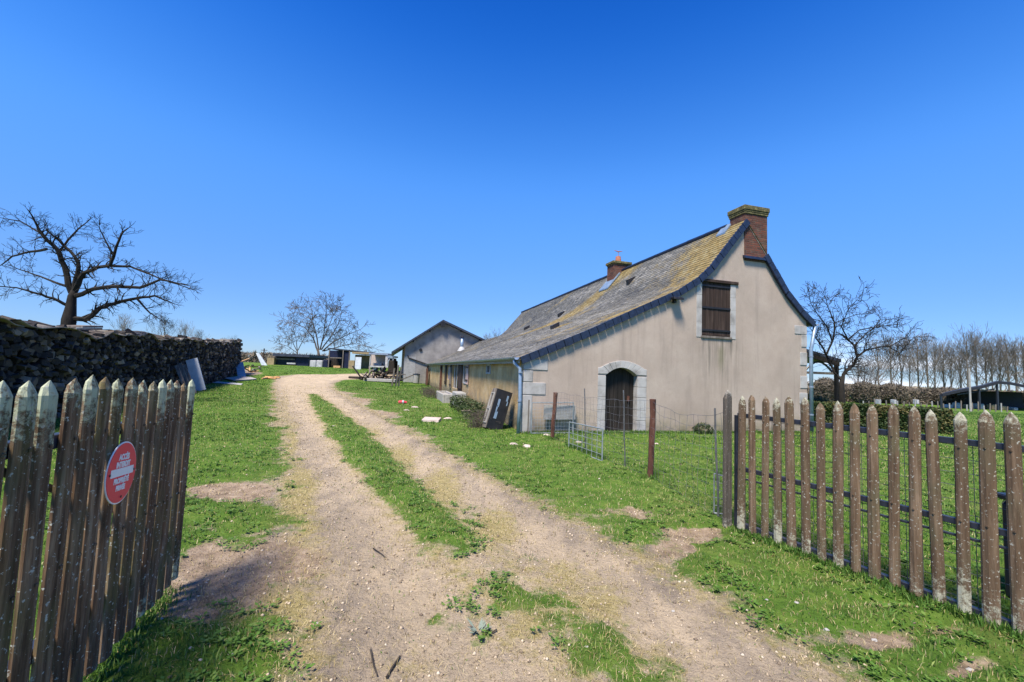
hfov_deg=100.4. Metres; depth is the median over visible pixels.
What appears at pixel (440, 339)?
grey barn
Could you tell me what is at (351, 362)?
tan crate
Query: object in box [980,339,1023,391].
poplar tree
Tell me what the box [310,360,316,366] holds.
white tank
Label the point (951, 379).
poplar tree
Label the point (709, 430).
wall shrub
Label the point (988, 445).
picket gate
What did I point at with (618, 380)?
door
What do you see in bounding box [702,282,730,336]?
loft door
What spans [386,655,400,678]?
fallen twig
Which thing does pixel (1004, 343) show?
poplar tree
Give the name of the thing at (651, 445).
wire fence
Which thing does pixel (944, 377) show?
poplar tree
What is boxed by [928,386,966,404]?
thicket
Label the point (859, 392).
thicket
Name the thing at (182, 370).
leaning plank
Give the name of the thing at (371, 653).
fallen twig
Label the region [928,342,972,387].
poplar tree
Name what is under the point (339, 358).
open shed
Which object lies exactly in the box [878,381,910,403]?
thicket
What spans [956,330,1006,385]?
poplar tree
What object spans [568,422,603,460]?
sheep hurdle
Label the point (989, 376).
poplar tree
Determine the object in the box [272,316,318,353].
walnut tree
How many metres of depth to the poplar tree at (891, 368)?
118.82 m
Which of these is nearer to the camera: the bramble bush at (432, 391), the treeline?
the bramble bush at (432, 391)
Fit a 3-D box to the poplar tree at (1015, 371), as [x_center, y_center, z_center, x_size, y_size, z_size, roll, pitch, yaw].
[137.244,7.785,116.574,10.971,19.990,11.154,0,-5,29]
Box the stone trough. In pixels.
[436,391,451,402]
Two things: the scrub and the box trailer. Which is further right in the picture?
the scrub
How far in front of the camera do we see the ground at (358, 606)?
3.61 m
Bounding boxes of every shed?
[273,353,327,365]
[327,348,374,368]
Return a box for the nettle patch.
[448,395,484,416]
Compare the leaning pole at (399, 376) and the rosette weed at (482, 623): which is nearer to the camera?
the rosette weed at (482, 623)
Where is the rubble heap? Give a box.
[241,358,263,371]
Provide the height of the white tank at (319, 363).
1.485 m
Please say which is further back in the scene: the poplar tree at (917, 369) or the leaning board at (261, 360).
the poplar tree at (917, 369)
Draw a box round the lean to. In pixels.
[352,352,369,368]
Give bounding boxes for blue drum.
[323,360,330,366]
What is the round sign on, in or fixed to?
attached to the picket gate at (96, 599)
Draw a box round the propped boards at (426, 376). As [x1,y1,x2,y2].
[425,368,427,384]
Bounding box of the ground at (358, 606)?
[0,362,1023,681]
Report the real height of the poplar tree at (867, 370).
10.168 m
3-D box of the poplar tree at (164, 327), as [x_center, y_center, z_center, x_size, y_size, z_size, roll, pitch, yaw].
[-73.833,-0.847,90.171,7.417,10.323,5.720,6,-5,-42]
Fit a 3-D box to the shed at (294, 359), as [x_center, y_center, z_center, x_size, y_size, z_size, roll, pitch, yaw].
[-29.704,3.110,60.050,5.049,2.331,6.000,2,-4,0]
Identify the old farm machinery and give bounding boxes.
[352,365,413,382]
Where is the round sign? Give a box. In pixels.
[104,441,135,503]
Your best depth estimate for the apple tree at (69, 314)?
15.01 m
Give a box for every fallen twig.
[370,649,377,675]
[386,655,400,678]
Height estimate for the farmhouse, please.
8.151 m
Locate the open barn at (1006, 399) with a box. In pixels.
[940,381,1023,409]
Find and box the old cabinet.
[482,388,512,429]
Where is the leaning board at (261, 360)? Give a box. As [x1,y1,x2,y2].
[256,353,266,364]
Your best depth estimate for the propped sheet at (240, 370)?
39.22 m
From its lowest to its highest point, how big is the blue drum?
1.652 m
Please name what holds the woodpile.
on the ground at (358, 606)
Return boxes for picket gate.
[0,375,194,681]
[737,394,1023,633]
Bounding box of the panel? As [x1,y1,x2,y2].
[527,400,573,433]
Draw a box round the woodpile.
[0,315,242,427]
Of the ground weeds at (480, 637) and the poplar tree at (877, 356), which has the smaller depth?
the ground weeds at (480, 637)
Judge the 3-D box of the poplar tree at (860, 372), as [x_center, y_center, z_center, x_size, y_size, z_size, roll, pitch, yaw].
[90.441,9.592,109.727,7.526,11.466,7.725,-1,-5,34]
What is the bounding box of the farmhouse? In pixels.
[425,204,818,433]
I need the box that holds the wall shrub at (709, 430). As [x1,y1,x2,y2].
[692,422,713,433]
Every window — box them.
[454,365,457,388]
[463,365,465,383]
[486,364,490,373]
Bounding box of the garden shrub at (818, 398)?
[808,396,831,401]
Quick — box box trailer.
[369,353,393,371]
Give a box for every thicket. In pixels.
[813,377,833,401]
[847,380,880,402]
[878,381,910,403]
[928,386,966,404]
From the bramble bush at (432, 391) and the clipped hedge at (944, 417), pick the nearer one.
the clipped hedge at (944, 417)
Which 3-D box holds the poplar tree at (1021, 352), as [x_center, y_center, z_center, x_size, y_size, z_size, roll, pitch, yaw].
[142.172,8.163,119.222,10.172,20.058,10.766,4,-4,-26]
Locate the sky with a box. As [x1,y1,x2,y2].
[0,0,1023,390]
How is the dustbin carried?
on the ground at (358, 606)
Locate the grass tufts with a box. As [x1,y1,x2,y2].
[83,429,1023,681]
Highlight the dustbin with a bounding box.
[413,373,419,382]
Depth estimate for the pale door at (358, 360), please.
53.89 m
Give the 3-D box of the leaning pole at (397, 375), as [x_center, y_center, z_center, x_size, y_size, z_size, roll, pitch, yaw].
[-9.502,2.865,35.341,0.251,1.768,0.132,2,-4,0]
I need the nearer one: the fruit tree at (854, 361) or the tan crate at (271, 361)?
the fruit tree at (854, 361)
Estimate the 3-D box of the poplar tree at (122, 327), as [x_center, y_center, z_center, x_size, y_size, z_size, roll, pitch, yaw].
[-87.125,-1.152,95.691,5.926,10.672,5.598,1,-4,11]
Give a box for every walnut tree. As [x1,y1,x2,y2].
[271,290,384,355]
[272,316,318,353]
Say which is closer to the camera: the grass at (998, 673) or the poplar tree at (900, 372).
the grass at (998, 673)
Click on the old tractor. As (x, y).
(392, 363)
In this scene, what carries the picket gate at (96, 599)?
on the ground at (358, 606)
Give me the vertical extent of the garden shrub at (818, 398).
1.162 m
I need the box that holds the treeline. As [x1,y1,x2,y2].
[241,350,328,362]
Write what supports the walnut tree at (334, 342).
on the ground at (358, 606)
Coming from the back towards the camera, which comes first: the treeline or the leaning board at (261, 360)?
the treeline
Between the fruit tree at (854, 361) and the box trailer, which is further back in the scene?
the box trailer
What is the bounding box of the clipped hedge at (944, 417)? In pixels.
[808,400,956,433]
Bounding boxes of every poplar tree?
[110,314,133,330]
[144,314,183,335]
[174,318,194,335]
[194,329,209,339]
[847,357,873,382]
[847,360,888,383]
[853,338,907,385]
[860,355,901,384]
[867,330,918,382]
[871,335,919,384]
[896,329,949,387]
[901,349,935,385]
[911,333,953,393]
[911,343,961,387]
[924,336,970,386]
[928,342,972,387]
[934,323,993,387]
[937,347,977,387]
[955,338,1018,389]
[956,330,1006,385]
[970,339,1016,388]
[975,332,1023,389]
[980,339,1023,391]
[993,332,1023,389]
[1001,338,1023,390]
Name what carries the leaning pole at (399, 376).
on the ground at (358, 606)
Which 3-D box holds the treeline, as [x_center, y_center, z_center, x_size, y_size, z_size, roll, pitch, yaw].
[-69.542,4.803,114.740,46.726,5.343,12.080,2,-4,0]
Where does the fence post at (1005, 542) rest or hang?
on the ground at (358, 606)
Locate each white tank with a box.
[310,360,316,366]
[316,360,322,366]
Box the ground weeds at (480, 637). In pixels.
[8,411,1023,681]
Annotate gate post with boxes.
[722,390,737,529]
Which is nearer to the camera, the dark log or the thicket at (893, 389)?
the dark log
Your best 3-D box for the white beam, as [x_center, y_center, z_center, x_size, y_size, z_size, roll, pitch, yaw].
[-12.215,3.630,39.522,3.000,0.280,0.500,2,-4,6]
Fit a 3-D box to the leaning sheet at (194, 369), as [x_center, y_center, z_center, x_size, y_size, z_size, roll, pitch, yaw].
[-16.329,1.752,22.039,1.051,1.788,0.157,3,-4,-5]
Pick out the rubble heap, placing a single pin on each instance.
(249, 370)
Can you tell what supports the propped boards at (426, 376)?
on the ground at (358, 606)
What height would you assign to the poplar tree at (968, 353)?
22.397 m
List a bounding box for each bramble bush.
[417,385,441,398]
[461,408,512,427]
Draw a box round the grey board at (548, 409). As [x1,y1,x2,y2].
[543,405,575,419]
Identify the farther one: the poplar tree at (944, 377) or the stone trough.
the poplar tree at (944, 377)
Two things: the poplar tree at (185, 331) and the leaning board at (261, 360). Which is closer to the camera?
the leaning board at (261, 360)
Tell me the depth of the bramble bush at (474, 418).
12.06 m
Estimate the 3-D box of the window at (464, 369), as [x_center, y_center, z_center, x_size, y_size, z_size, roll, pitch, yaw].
[-2.259,1.587,20.699,0.090,0.950,0.900,3,-4,-15]
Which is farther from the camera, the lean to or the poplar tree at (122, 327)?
the poplar tree at (122, 327)
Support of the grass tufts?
on the ground at (358, 606)
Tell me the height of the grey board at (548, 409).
0.380 m
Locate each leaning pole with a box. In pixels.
[395,365,398,385]
[398,367,401,385]
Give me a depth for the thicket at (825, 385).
82.55 m
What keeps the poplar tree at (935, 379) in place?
on the ground at (358, 606)
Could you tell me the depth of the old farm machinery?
40.47 m
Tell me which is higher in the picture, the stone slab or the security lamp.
the security lamp
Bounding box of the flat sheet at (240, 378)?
[225,376,255,380]
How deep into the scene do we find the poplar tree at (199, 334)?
99.97 m
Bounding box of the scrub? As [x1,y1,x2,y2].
[807,381,1023,408]
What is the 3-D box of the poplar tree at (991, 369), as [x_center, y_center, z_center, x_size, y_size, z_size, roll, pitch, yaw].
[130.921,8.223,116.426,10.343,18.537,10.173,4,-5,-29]
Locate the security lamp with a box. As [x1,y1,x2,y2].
[671,297,683,302]
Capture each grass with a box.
[0,365,1023,681]
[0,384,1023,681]
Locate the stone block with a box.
[452,391,465,405]
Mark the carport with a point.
(817, 359)
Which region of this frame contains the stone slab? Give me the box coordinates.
[422,417,440,421]
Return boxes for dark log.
[348,376,361,378]
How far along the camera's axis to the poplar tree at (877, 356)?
117.94 m
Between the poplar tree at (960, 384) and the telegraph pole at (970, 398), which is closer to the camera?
the telegraph pole at (970, 398)
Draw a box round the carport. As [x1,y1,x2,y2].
[806,349,840,401]
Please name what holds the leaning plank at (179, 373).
on the ground at (358, 606)
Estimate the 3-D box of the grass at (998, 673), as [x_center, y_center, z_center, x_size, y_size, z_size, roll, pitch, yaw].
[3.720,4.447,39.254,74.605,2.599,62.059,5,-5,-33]
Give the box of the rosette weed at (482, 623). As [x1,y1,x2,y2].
[467,617,491,632]
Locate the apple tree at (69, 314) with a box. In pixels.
[0,202,202,327]
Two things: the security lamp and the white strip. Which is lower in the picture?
the white strip
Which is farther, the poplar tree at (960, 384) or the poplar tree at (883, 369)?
the poplar tree at (960, 384)
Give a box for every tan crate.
[267,358,275,364]
[349,360,354,368]
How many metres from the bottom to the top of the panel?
0.920 m
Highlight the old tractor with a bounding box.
[387,356,397,372]
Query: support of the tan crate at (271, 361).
on the ground at (358, 606)
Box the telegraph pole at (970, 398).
[968,368,971,411]
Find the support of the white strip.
on the ground at (358, 606)
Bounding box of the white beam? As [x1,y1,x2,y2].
[363,378,395,381]
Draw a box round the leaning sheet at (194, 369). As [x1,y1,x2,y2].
[186,358,205,390]
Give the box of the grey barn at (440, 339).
[391,320,484,383]
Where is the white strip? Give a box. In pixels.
[212,381,242,384]
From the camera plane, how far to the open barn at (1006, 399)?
90.47 m
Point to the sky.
(472, 166)
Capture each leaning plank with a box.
[175,364,187,389]
[178,363,188,388]
[183,364,196,392]
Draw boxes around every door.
[355,357,361,368]
[604,368,633,430]
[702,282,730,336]
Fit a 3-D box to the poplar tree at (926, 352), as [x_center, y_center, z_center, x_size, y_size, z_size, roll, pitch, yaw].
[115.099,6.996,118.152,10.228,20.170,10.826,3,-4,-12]
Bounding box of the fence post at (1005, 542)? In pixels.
[997,492,1009,597]
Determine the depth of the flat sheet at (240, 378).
34.21 m
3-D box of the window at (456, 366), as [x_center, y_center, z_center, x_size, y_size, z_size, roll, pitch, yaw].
[-3.076,1.969,23.881,0.110,1.370,2.500,3,-4,-15]
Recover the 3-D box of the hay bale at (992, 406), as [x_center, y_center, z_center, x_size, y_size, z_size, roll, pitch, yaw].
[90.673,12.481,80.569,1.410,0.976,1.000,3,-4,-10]
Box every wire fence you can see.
[551,388,722,517]
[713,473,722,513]
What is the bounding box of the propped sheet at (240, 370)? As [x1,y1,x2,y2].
[236,362,245,376]
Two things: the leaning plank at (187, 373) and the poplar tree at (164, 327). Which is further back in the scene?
the poplar tree at (164, 327)
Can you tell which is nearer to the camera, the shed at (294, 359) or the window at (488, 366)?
the window at (488, 366)
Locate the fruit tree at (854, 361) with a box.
[800,277,935,402]
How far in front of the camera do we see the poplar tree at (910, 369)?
117.30 m
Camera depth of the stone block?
18.52 m
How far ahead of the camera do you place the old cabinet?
11.81 m

